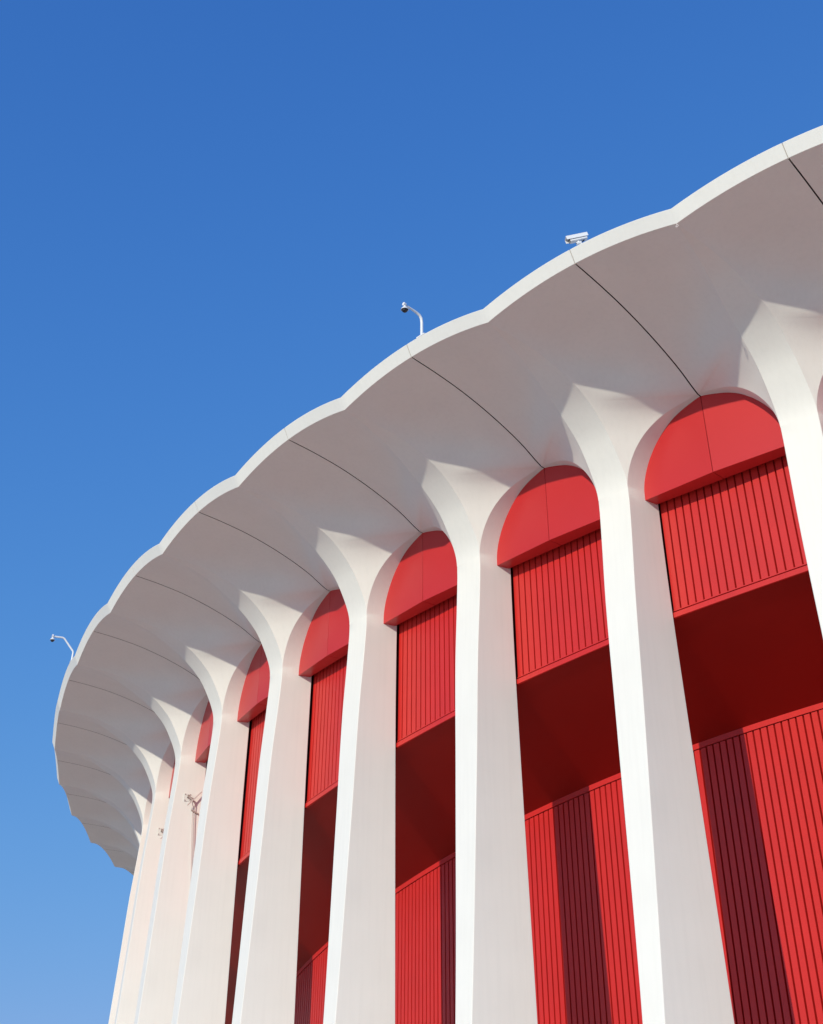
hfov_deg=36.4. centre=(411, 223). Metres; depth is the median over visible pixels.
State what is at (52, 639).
dome camera
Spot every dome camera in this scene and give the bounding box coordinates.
[50,634,73,660]
[401,302,424,337]
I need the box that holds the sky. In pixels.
[0,0,822,1023]
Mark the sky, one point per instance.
(218, 218)
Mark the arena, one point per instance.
(466, 669)
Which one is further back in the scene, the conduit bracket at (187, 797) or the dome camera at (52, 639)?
the dome camera at (52, 639)
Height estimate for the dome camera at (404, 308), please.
0.687 m
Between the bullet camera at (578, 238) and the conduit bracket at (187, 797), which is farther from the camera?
the conduit bracket at (187, 797)
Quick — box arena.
[52,125,822,1023]
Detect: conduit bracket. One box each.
[157,828,163,838]
[184,791,201,881]
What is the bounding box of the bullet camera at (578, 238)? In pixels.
[565,232,587,244]
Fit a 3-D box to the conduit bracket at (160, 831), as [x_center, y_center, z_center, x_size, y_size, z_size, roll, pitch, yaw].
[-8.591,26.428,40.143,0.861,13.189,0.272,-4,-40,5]

